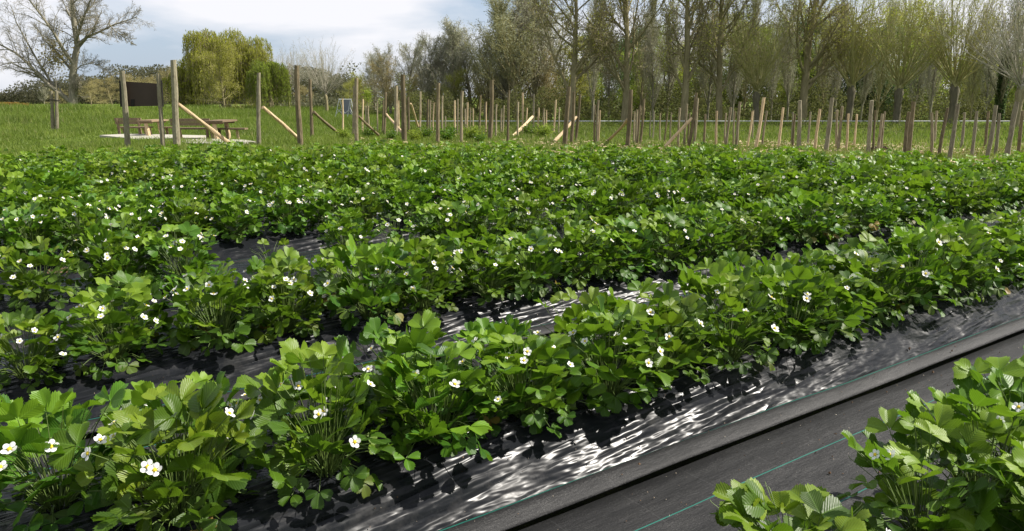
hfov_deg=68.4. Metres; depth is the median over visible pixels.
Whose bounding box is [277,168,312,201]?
strawberry plant
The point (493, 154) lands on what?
strawberry plant
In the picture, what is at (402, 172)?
strawberry plant
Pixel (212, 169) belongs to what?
strawberry plant
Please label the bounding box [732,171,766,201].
strawberry plant
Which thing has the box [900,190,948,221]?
strawberry plant
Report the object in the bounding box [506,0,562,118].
twiggy tree
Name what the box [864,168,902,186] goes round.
strawberry plant
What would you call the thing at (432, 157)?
strawberry plant
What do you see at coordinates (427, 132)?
young bush
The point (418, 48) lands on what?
twiggy tree
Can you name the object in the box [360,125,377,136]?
young bush
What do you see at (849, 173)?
strawberry plant
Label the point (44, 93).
bare tree
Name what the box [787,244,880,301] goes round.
strawberry plant
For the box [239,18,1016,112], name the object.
woodland
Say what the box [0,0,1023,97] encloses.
sky
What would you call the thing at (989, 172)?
strawberry plant
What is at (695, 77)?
sapling
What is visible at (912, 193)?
strawberry plant
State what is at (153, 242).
strawberry plant
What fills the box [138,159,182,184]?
strawberry plant
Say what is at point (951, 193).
strawberry plant
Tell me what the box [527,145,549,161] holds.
strawberry plant
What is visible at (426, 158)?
strawberry plant
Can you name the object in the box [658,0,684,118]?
sapling
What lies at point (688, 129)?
wooden stake
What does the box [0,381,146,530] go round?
strawberry plant
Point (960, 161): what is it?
strawberry plant
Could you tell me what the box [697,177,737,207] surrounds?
strawberry plant
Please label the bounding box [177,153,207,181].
strawberry plant
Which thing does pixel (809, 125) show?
wooden stake
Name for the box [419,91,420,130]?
wooden stake
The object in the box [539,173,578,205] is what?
strawberry plant
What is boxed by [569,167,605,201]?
strawberry plant
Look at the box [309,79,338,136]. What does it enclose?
wooden post
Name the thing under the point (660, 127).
wooden stake
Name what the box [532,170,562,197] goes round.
strawberry plant
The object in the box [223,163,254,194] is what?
strawberry plant
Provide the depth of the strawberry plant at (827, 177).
8.57 m
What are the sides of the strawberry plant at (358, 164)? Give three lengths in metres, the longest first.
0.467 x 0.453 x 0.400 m
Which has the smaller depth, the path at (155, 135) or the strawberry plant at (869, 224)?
the strawberry plant at (869, 224)
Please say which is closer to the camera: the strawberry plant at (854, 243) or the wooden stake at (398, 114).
the strawberry plant at (854, 243)
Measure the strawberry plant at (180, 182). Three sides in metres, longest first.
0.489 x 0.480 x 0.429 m
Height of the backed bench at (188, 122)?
0.737 m
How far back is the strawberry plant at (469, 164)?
9.53 m
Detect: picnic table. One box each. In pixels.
[136,119,168,135]
[204,119,236,138]
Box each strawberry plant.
[0,159,15,185]
[0,167,33,208]
[0,185,30,225]
[0,199,69,257]
[0,206,72,255]
[0,236,90,310]
[0,246,15,299]
[0,305,90,393]
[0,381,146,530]
[4,178,37,201]
[8,161,47,192]
[14,184,75,225]
[15,188,74,215]
[26,167,49,187]
[32,167,84,204]
[32,196,110,257]
[35,166,80,203]
[41,281,170,380]
[42,161,90,184]
[47,377,272,530]
[48,160,83,183]
[56,192,119,247]
[61,213,169,285]
[65,270,173,352]
[69,229,162,290]
[71,185,125,219]
[75,184,120,218]
[76,162,119,187]
[78,173,122,189]
[79,175,120,191]
[83,159,120,183]
[100,191,161,231]
[100,371,244,496]
[105,184,165,224]
[108,204,172,253]
[111,159,148,183]
[114,156,147,176]
[114,179,159,213]
[119,165,163,197]
[130,221,230,288]
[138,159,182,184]
[141,156,186,176]
[144,228,208,272]
[145,167,191,196]
[145,175,191,201]
[146,265,266,336]
[152,201,225,245]
[155,189,224,237]
[161,173,211,206]
[163,261,275,356]
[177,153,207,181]
[182,157,211,174]
[187,163,222,196]
[190,171,244,209]
[192,163,228,192]
[204,191,268,242]
[205,155,243,175]
[208,187,275,229]
[210,153,236,174]
[221,160,256,185]
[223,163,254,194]
[228,358,378,474]
[231,256,339,343]
[232,180,276,206]
[233,246,331,327]
[233,335,395,509]
[234,150,269,175]
[234,152,262,174]
[236,170,282,213]
[251,187,309,227]
[254,162,285,189]
[255,157,289,185]
[262,183,318,234]
[263,153,292,172]
[275,176,314,205]
[276,155,314,187]
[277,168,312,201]
[290,164,316,191]
[293,149,326,169]
[299,180,351,224]
[303,240,399,311]
[305,183,355,230]
[309,157,346,174]
[310,166,340,193]
[312,167,359,207]
[314,147,336,170]
[315,158,343,189]
[315,234,428,330]
[316,207,381,255]
[334,309,475,428]
[335,165,380,197]
[335,184,378,217]
[336,147,368,169]
[338,163,373,194]
[342,155,373,173]
[343,184,390,224]
[348,158,371,185]
[359,340,525,470]
[364,164,400,190]
[365,149,385,165]
[365,152,398,184]
[367,148,388,167]
[369,210,421,244]
[371,167,412,198]
[374,175,414,216]
[374,235,464,304]
[375,245,464,318]
[379,182,435,222]
[386,149,410,168]
[394,155,416,170]
[395,160,434,191]
[398,155,425,181]
[403,203,460,242]
[404,163,441,195]
[413,156,436,178]
[414,199,482,253]
[420,229,503,293]
[424,183,460,213]
[426,151,451,179]
[427,167,455,184]
[431,158,471,195]
[439,166,493,206]
[440,147,469,178]
[441,244,532,304]
[445,175,499,216]
[447,314,561,403]
[451,162,481,171]
[452,194,504,236]
[456,194,526,243]
[458,329,599,437]
[460,151,488,169]
[466,161,489,189]
[470,169,513,200]
[471,155,493,171]
[477,151,507,172]
[478,227,543,280]
[481,156,505,180]
[483,178,521,207]
[486,154,513,168]
[486,159,520,186]
[487,196,537,231]
[488,227,578,301]
[499,166,543,199]
[499,193,559,234]
[500,158,530,179]
[501,151,528,166]
[501,158,539,184]
[506,170,555,210]
[512,150,533,171]
[526,286,637,378]
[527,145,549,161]
[527,189,570,227]
[529,151,552,173]
[530,162,564,186]
[531,203,608,274]
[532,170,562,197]
[534,153,555,173]
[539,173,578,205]
[544,294,689,415]
[548,217,616,289]
[550,151,575,165]
[551,157,573,177]
[554,160,587,184]
[559,169,591,198]
[559,185,607,219]
[564,277,698,359]
[565,153,603,171]
[567,187,618,226]
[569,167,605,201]
[579,153,607,178]
[583,213,646,265]
[585,168,614,187]
[587,215,656,282]
[592,154,619,176]
[592,175,656,223]
[594,178,640,223]
[596,175,628,195]
[604,282,719,387]
[611,156,642,173]
[611,168,642,184]
[612,151,653,178]
[618,165,657,196]
[628,211,699,274]
[629,203,687,260]
[634,151,655,175]
[634,176,686,217]
[636,162,680,187]
[641,155,662,175]
[643,152,668,174]
[644,183,692,214]
[653,257,760,352]
[655,156,677,173]
[655,157,696,181]
[655,176,710,219]
[659,198,715,253]
[660,159,698,187]
[662,147,693,163]
[675,152,699,163]
[678,266,794,374]
[680,157,705,177]
[682,176,711,203]
[682,209,746,263]
[688,159,720,183]
[689,154,728,175]
[692,176,736,209]
[696,200,744,246]
[697,145,721,170]
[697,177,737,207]
[704,250,794,329]
[706,157,739,188]
[709,477,890,530]
[711,178,759,210]
[711,210,773,255]
[714,153,746,179]
[725,196,782,246]
[727,157,760,181]
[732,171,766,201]
[734,171,787,206]
[737,264,863,354]
[738,202,798,250]
[739,151,770,175]
[744,177,780,199]
[745,249,835,317]
[746,159,783,178]
[750,155,778,172]
[761,155,795,180]
[762,194,801,241]
[769,186,845,245]
[770,175,806,201]
[773,154,799,172]
[774,167,804,193]
[781,152,811,170]
[782,188,832,229]
[786,265,886,341]
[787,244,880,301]
[788,167,825,197]
[793,196,865,241]
[796,151,832,176]
[801,167,832,189]
[807,151,845,172]
[807,171,839,197]
[809,162,853,193]
[819,185,869,226]
[823,248,920,326]
[828,161,865,195]
[830,189,894,235]
[832,231,926,286]
[834,182,890,220]
[836,401,1023,530]
[841,162,885,190]
[845,160,884,195]
[854,192,915,233]
[863,186,907,221]
[864,156,905,184]
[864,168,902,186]
[865,221,962,316]
[870,232,961,282]
[874,174,932,205]
[877,163,914,186]
[881,184,932,224]
[881,388,1023,526]
[882,154,919,180]
[898,170,947,208]
[899,159,932,178]
[899,159,936,187]
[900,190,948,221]
[906,158,948,174]
[907,215,976,273]
[910,172,969,210]
[910,219,1003,304]
[917,161,946,177]
[917,173,979,218]
[927,153,949,173]
[928,355,1023,496]
[933,162,964,175]
[937,217,1008,266]
[938,158,981,184]
[940,439,1023,530]
[942,235,1023,296]
[944,177,996,217]
[945,167,980,205]
[956,168,1002,201]
[964,213,1023,261]
[970,171,1018,213]
[975,170,1020,210]
[980,225,1023,286]
[990,169,1020,192]
[992,220,1023,268]
[993,171,1023,209]
[996,209,1023,246]
[1002,209,1023,222]
[1006,166,1023,176]
[1011,171,1023,199]
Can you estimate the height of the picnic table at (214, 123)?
0.670 m
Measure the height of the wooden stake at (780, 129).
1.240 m
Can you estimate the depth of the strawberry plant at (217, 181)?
7.81 m
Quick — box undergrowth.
[392,72,1023,122]
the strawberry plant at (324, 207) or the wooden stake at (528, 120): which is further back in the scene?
the wooden stake at (528, 120)
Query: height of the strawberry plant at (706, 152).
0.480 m
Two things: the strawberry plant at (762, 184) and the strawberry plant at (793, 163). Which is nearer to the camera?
the strawberry plant at (762, 184)
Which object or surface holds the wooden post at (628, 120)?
on the ground at (979, 122)
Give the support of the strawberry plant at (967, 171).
on the plastic mulch at (170, 364)
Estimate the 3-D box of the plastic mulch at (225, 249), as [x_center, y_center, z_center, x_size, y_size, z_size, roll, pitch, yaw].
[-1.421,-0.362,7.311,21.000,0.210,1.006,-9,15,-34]
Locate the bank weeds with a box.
[346,114,1023,137]
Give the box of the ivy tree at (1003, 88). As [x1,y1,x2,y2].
[976,0,1023,123]
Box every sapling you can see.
[48,78,60,130]
[579,0,613,122]
[594,8,623,119]
[630,0,663,117]
[639,10,664,121]
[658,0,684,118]
[691,10,715,118]
[694,1,728,120]
[722,19,748,121]
[731,0,765,115]
[763,19,790,122]
[775,0,803,120]
[812,20,834,121]
[825,0,859,122]
[856,24,882,121]
[865,0,902,120]
[906,33,932,116]
[920,1,949,120]
[962,23,992,122]
[977,6,1006,121]
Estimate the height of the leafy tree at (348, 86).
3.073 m
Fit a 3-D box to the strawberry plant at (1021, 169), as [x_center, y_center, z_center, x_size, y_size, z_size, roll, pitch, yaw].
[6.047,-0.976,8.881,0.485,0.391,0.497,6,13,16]
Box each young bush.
[335,127,350,137]
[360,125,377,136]
[386,129,399,139]
[407,127,423,139]
[416,125,435,138]
[435,124,458,140]
[463,125,483,138]
[473,133,487,141]
[522,123,538,134]
[533,123,554,136]
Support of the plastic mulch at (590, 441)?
on the ground at (979, 122)
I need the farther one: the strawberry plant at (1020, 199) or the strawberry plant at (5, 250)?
the strawberry plant at (1020, 199)
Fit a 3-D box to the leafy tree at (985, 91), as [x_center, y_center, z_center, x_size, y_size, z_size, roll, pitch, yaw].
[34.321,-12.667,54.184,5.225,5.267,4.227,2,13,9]
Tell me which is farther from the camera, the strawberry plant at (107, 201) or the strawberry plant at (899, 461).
the strawberry plant at (107, 201)
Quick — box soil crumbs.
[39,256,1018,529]
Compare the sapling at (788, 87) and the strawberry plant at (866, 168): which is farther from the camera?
the sapling at (788, 87)
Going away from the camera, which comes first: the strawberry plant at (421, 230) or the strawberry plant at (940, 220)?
the strawberry plant at (940, 220)
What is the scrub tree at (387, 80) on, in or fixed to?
on the ground at (979, 122)
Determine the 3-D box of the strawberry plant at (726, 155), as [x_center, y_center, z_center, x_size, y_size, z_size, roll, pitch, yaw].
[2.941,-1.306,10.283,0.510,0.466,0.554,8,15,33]
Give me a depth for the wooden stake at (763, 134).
21.38 m
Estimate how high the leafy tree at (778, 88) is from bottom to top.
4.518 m
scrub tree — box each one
[45,88,66,103]
[67,79,108,104]
[89,75,119,104]
[114,72,140,103]
[138,73,166,96]
[145,65,185,102]
[291,84,314,104]
[351,54,408,113]
[390,71,422,114]
[416,66,436,107]
[470,74,519,115]
[498,46,577,119]
[671,13,750,109]
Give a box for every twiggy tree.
[360,50,382,109]
[366,41,400,113]
[393,34,429,112]
[409,29,447,113]
[418,28,466,104]
[422,20,474,112]
[438,14,489,106]
[454,9,529,117]
[460,0,550,119]
[480,1,532,119]
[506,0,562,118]
[510,0,582,119]
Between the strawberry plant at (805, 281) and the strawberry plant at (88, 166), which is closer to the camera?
the strawberry plant at (805, 281)
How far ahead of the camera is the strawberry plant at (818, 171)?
8.77 m
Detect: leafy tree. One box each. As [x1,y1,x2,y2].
[186,39,253,107]
[336,79,362,104]
[347,69,381,109]
[428,63,471,115]
[458,58,496,113]
[482,43,556,118]
[546,33,599,120]
[557,64,621,117]
[602,46,665,113]
[619,24,697,117]
[654,48,711,114]
[672,50,738,119]
[693,22,789,109]
[711,0,792,108]
[747,63,798,117]
[768,0,841,103]
[776,37,837,117]
[842,0,935,101]
[863,20,964,118]
[880,67,913,105]
[897,3,965,115]
[940,53,1014,112]
[946,58,1019,118]
[989,61,1023,117]
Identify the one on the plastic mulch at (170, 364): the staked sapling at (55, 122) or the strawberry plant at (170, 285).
the strawberry plant at (170, 285)
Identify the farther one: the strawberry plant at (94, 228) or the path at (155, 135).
the path at (155, 135)
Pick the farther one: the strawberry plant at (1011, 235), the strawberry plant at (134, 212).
the strawberry plant at (134, 212)
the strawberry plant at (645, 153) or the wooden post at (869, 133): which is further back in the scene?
the wooden post at (869, 133)
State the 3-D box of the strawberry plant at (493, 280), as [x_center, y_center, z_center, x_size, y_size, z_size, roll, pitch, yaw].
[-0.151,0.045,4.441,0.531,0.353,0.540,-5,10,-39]
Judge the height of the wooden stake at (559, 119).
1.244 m
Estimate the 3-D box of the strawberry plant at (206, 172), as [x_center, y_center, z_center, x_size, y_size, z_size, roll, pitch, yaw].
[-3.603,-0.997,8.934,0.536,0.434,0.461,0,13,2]
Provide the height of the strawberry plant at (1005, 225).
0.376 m
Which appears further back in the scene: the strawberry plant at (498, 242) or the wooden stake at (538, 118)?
the wooden stake at (538, 118)
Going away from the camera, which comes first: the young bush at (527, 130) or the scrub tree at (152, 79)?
the young bush at (527, 130)
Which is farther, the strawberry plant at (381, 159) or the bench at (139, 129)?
the bench at (139, 129)
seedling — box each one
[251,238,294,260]
[386,231,416,253]
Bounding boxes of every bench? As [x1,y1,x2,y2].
[114,118,145,133]
[135,126,152,133]
[169,118,213,138]
[217,128,247,138]
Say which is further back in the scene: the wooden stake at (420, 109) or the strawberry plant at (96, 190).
the wooden stake at (420, 109)
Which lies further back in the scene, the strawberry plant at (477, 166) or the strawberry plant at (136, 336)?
the strawberry plant at (477, 166)
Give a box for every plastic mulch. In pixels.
[0,160,838,245]
[0,170,916,285]
[0,174,1016,341]
[0,201,1023,426]
[0,263,1023,530]
[73,158,743,216]
[78,155,637,193]
[887,472,1011,530]
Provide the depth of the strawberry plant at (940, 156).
10.53 m
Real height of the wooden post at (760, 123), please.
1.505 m
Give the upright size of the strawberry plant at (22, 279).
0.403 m
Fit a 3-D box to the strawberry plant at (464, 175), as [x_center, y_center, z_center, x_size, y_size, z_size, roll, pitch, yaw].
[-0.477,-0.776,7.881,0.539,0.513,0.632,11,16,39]
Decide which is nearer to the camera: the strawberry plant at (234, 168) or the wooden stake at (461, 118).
the strawberry plant at (234, 168)
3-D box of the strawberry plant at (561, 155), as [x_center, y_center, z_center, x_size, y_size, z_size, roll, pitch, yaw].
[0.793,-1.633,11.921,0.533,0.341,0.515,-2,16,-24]
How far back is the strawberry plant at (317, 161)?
10.02 m
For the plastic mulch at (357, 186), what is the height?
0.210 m
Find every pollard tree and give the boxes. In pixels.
[268,41,310,107]
[280,33,353,110]
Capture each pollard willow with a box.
[691,0,832,123]
[807,0,938,123]
[831,0,986,125]
[894,0,1023,123]
[923,0,1023,126]
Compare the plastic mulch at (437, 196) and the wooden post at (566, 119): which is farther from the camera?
the wooden post at (566, 119)
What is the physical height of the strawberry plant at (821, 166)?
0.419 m
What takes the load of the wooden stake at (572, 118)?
on the ground at (979, 122)
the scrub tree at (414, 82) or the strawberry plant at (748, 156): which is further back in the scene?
the scrub tree at (414, 82)
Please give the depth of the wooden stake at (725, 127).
21.67 m
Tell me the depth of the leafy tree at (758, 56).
59.86 m
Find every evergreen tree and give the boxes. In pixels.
[563,30,630,117]
[598,19,664,114]
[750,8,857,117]
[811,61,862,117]
[834,20,926,117]
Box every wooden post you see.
[170,60,229,145]
[256,73,296,144]
[294,65,302,144]
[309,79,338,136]
[354,78,379,140]
[400,75,406,140]
[436,83,439,141]
[488,80,493,138]
[506,90,509,143]
[562,86,570,145]
[607,89,632,147]
[687,93,697,145]
[754,97,765,147]
[796,100,801,148]
[823,97,833,151]
[866,100,873,151]
[906,101,915,152]
[947,104,959,158]
[985,105,997,158]
[1004,101,1018,155]
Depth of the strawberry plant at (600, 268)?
4.79 m
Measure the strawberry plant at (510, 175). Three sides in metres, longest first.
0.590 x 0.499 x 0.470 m
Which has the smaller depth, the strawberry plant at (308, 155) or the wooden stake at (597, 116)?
the strawberry plant at (308, 155)
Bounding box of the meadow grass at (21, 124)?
[0,101,499,163]
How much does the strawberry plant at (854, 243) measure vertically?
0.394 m
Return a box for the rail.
[435,121,960,125]
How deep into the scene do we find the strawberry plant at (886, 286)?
4.01 m
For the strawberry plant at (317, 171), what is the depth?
8.55 m
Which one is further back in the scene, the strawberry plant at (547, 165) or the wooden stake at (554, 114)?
the wooden stake at (554, 114)
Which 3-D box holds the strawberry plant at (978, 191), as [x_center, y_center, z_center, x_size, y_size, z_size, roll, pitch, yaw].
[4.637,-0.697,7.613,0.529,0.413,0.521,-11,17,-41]
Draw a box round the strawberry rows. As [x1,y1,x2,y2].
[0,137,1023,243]
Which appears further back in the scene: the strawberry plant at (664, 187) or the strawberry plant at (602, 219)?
the strawberry plant at (664, 187)
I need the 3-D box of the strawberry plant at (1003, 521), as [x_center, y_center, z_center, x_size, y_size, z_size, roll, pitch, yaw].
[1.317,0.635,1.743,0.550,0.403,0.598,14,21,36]
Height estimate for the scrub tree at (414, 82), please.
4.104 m
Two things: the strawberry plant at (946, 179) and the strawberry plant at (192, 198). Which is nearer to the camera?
the strawberry plant at (192, 198)
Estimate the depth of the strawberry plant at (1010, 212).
5.88 m
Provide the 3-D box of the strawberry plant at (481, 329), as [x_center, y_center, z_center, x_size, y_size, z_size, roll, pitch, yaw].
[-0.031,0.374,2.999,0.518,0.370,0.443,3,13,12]
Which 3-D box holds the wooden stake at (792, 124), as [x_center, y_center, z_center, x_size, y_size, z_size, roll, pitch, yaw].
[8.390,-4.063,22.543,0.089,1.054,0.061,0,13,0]
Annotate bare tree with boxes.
[0,0,154,104]
[38,83,49,103]
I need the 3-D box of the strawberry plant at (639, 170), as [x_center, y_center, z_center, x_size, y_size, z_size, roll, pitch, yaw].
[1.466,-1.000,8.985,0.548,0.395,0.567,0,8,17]
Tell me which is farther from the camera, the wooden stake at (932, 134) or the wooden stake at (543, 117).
the wooden stake at (543, 117)
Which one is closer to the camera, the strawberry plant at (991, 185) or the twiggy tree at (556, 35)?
the strawberry plant at (991, 185)
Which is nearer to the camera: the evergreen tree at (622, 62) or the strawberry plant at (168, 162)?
the strawberry plant at (168, 162)
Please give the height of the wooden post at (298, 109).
2.387 m
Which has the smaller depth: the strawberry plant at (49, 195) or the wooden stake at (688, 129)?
the strawberry plant at (49, 195)
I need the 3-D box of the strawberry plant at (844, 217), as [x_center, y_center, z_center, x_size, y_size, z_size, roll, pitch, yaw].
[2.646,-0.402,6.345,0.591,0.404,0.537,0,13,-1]
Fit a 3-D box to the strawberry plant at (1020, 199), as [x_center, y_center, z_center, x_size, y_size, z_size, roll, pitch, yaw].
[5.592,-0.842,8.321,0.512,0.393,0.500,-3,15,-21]
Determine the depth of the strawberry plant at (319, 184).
7.02 m
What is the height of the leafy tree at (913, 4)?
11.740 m
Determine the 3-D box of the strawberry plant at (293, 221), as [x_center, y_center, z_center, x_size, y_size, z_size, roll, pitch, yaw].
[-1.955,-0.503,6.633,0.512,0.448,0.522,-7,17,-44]
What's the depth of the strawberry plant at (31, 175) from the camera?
9.40 m
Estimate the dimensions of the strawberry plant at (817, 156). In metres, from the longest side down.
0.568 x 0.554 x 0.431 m
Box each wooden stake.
[342,99,343,128]
[352,86,354,133]
[361,99,363,132]
[382,100,383,129]
[383,92,400,133]
[394,86,397,133]
[398,100,399,127]
[407,97,418,135]
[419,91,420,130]
[426,99,428,128]
[429,100,430,135]
[432,103,434,130]
[441,96,442,130]
[454,100,455,134]
[456,99,457,134]
[460,91,463,141]
[464,109,465,126]
[466,102,467,130]
[478,95,480,126]
[485,102,486,131]
[495,104,496,136]
[500,108,501,133]
[502,105,504,131]
[512,94,534,135]
[516,102,518,136]
[522,93,523,132]
[537,108,539,133]
[543,108,544,126]
[553,94,580,142]
[553,100,556,130]
[558,107,559,132]
[570,92,574,142]
[593,105,595,141]
[596,100,598,143]
[598,110,600,140]
[634,109,637,143]
[636,105,640,142]
[639,99,644,143]
[649,111,650,135]
[652,111,654,138]
[659,113,660,140]
[664,98,698,146]
[664,114,667,139]
[669,113,671,138]
[677,108,680,144]
[683,104,687,144]
[687,113,690,142]
[703,114,705,141]
[715,111,717,144]
[724,113,726,143]
[725,107,731,144]
[732,111,734,143]
[735,102,740,144]
[746,111,753,147]
[752,110,753,137]
[761,111,767,146]
[777,108,783,146]
[791,112,793,141]
[791,114,795,146]
[807,112,810,143]
[813,109,820,147]
[835,110,837,145]
[837,106,843,150]
[845,114,848,149]
[853,114,857,143]
[872,110,876,150]
[876,113,883,150]
[880,111,885,147]
[903,112,909,151]
[930,112,933,151]
[934,111,937,142]
[937,108,948,154]
[960,112,965,147]
[970,111,977,154]
[984,111,989,144]
[994,113,1000,154]
[1016,111,1023,154]
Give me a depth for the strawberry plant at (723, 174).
9.72 m
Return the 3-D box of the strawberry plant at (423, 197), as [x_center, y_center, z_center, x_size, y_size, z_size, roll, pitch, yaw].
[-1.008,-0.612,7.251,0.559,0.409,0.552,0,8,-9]
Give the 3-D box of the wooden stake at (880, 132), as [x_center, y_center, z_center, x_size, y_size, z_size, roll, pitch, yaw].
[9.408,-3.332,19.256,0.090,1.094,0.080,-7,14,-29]
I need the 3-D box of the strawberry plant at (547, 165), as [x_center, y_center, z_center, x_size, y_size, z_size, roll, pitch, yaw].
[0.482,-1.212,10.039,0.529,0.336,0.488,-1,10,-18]
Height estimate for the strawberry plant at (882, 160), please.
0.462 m
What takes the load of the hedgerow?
on the ground at (979, 122)
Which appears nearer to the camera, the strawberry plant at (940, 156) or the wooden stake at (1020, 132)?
the strawberry plant at (940, 156)
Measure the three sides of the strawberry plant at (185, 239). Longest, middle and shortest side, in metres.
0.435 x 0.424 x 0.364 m
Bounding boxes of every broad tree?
[517,0,627,122]
[563,0,673,122]
[651,0,726,123]
[661,0,783,124]
[764,0,889,124]
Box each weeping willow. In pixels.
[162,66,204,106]
[176,27,273,106]
[245,59,291,107]
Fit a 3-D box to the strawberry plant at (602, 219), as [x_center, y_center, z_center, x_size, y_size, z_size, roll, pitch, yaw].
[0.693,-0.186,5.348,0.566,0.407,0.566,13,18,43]
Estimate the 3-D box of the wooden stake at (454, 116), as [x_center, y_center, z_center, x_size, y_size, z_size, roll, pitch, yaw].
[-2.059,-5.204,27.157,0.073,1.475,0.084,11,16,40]
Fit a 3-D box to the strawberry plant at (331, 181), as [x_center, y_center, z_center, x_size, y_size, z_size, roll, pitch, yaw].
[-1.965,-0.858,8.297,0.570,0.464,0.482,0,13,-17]
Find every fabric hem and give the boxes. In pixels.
[9,214,855,348]
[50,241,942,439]
[55,223,556,281]
[437,317,1023,530]
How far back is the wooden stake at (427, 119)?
27.97 m
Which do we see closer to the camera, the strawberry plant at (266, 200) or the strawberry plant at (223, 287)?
the strawberry plant at (223, 287)
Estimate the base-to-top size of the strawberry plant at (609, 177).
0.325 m
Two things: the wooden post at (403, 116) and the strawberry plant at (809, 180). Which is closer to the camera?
the strawberry plant at (809, 180)
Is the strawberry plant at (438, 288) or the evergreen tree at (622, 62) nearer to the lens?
the strawberry plant at (438, 288)
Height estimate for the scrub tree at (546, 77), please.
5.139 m
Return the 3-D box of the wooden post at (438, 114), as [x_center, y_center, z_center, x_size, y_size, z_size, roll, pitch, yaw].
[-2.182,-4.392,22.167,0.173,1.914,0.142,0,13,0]
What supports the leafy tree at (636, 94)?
on the ground at (979, 122)
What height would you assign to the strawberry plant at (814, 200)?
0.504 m
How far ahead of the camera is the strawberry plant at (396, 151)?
11.88 m
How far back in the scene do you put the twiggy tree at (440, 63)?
57.81 m
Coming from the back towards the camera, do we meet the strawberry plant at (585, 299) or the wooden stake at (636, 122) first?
the wooden stake at (636, 122)
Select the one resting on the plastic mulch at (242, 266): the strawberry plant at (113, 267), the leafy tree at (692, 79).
the strawberry plant at (113, 267)
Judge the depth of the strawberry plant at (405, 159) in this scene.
10.44 m
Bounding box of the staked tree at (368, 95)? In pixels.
[361,85,373,128]
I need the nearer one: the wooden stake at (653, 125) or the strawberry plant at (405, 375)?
the strawberry plant at (405, 375)
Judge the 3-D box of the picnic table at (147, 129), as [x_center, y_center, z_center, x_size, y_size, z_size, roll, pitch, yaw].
[-12.459,-4.787,26.186,0.511,0.557,1.300,0,13,0]
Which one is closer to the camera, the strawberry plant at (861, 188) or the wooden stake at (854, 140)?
the strawberry plant at (861, 188)
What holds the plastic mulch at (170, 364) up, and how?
on the ground at (979, 122)
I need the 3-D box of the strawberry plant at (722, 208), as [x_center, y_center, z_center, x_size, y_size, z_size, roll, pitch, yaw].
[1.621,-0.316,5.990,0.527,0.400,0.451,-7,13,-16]
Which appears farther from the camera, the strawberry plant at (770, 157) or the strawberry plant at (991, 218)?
the strawberry plant at (770, 157)
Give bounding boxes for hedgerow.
[0,64,367,104]
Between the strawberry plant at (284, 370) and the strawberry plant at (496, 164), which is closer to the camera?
the strawberry plant at (284, 370)
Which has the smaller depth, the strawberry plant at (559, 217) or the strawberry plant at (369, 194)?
the strawberry plant at (559, 217)
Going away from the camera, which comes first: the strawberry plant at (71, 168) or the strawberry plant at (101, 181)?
the strawberry plant at (101, 181)
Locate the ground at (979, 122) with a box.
[2,98,1023,168]
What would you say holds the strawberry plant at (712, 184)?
on the plastic mulch at (242, 266)
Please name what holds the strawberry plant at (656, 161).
on the plastic mulch at (437, 196)
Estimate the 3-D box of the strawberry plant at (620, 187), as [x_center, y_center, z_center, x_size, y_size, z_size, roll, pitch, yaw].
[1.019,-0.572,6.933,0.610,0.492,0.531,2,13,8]
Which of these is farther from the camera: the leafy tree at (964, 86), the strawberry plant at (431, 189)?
the leafy tree at (964, 86)
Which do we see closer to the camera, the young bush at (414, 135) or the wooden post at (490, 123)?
the young bush at (414, 135)
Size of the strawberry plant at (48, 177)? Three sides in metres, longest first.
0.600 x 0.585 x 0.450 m
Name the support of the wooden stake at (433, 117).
on the ground at (979, 122)
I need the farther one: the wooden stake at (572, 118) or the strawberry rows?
the wooden stake at (572, 118)
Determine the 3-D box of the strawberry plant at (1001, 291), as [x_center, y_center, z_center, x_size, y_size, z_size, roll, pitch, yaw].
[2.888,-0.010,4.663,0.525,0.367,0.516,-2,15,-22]
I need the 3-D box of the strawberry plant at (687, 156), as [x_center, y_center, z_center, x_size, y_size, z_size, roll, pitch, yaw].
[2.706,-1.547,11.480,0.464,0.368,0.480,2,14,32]
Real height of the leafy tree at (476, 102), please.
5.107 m
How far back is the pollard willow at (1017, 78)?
35.90 m
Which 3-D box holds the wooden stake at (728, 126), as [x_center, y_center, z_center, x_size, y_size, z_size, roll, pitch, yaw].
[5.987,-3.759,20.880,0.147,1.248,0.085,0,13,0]
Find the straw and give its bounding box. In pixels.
[351,137,1023,170]
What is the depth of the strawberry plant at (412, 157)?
10.68 m
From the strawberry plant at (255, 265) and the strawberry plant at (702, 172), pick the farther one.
the strawberry plant at (702, 172)
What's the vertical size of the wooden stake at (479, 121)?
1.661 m
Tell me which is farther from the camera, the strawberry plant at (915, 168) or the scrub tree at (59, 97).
the scrub tree at (59, 97)
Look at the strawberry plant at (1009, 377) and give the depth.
2.37 m
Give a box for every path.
[4,240,998,488]
[99,134,205,139]
[182,138,255,145]
[519,333,1023,530]
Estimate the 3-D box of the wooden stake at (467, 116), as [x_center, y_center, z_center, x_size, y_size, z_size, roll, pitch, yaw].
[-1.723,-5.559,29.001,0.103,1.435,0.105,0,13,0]
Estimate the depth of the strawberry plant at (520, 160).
9.94 m
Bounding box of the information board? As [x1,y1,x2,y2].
[119,71,164,145]
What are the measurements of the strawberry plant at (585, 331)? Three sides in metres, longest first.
0.546 x 0.536 x 0.417 m
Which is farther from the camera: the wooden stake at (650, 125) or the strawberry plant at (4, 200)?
the wooden stake at (650, 125)
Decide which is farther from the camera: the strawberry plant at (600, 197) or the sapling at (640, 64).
the sapling at (640, 64)
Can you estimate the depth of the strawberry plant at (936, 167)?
9.87 m

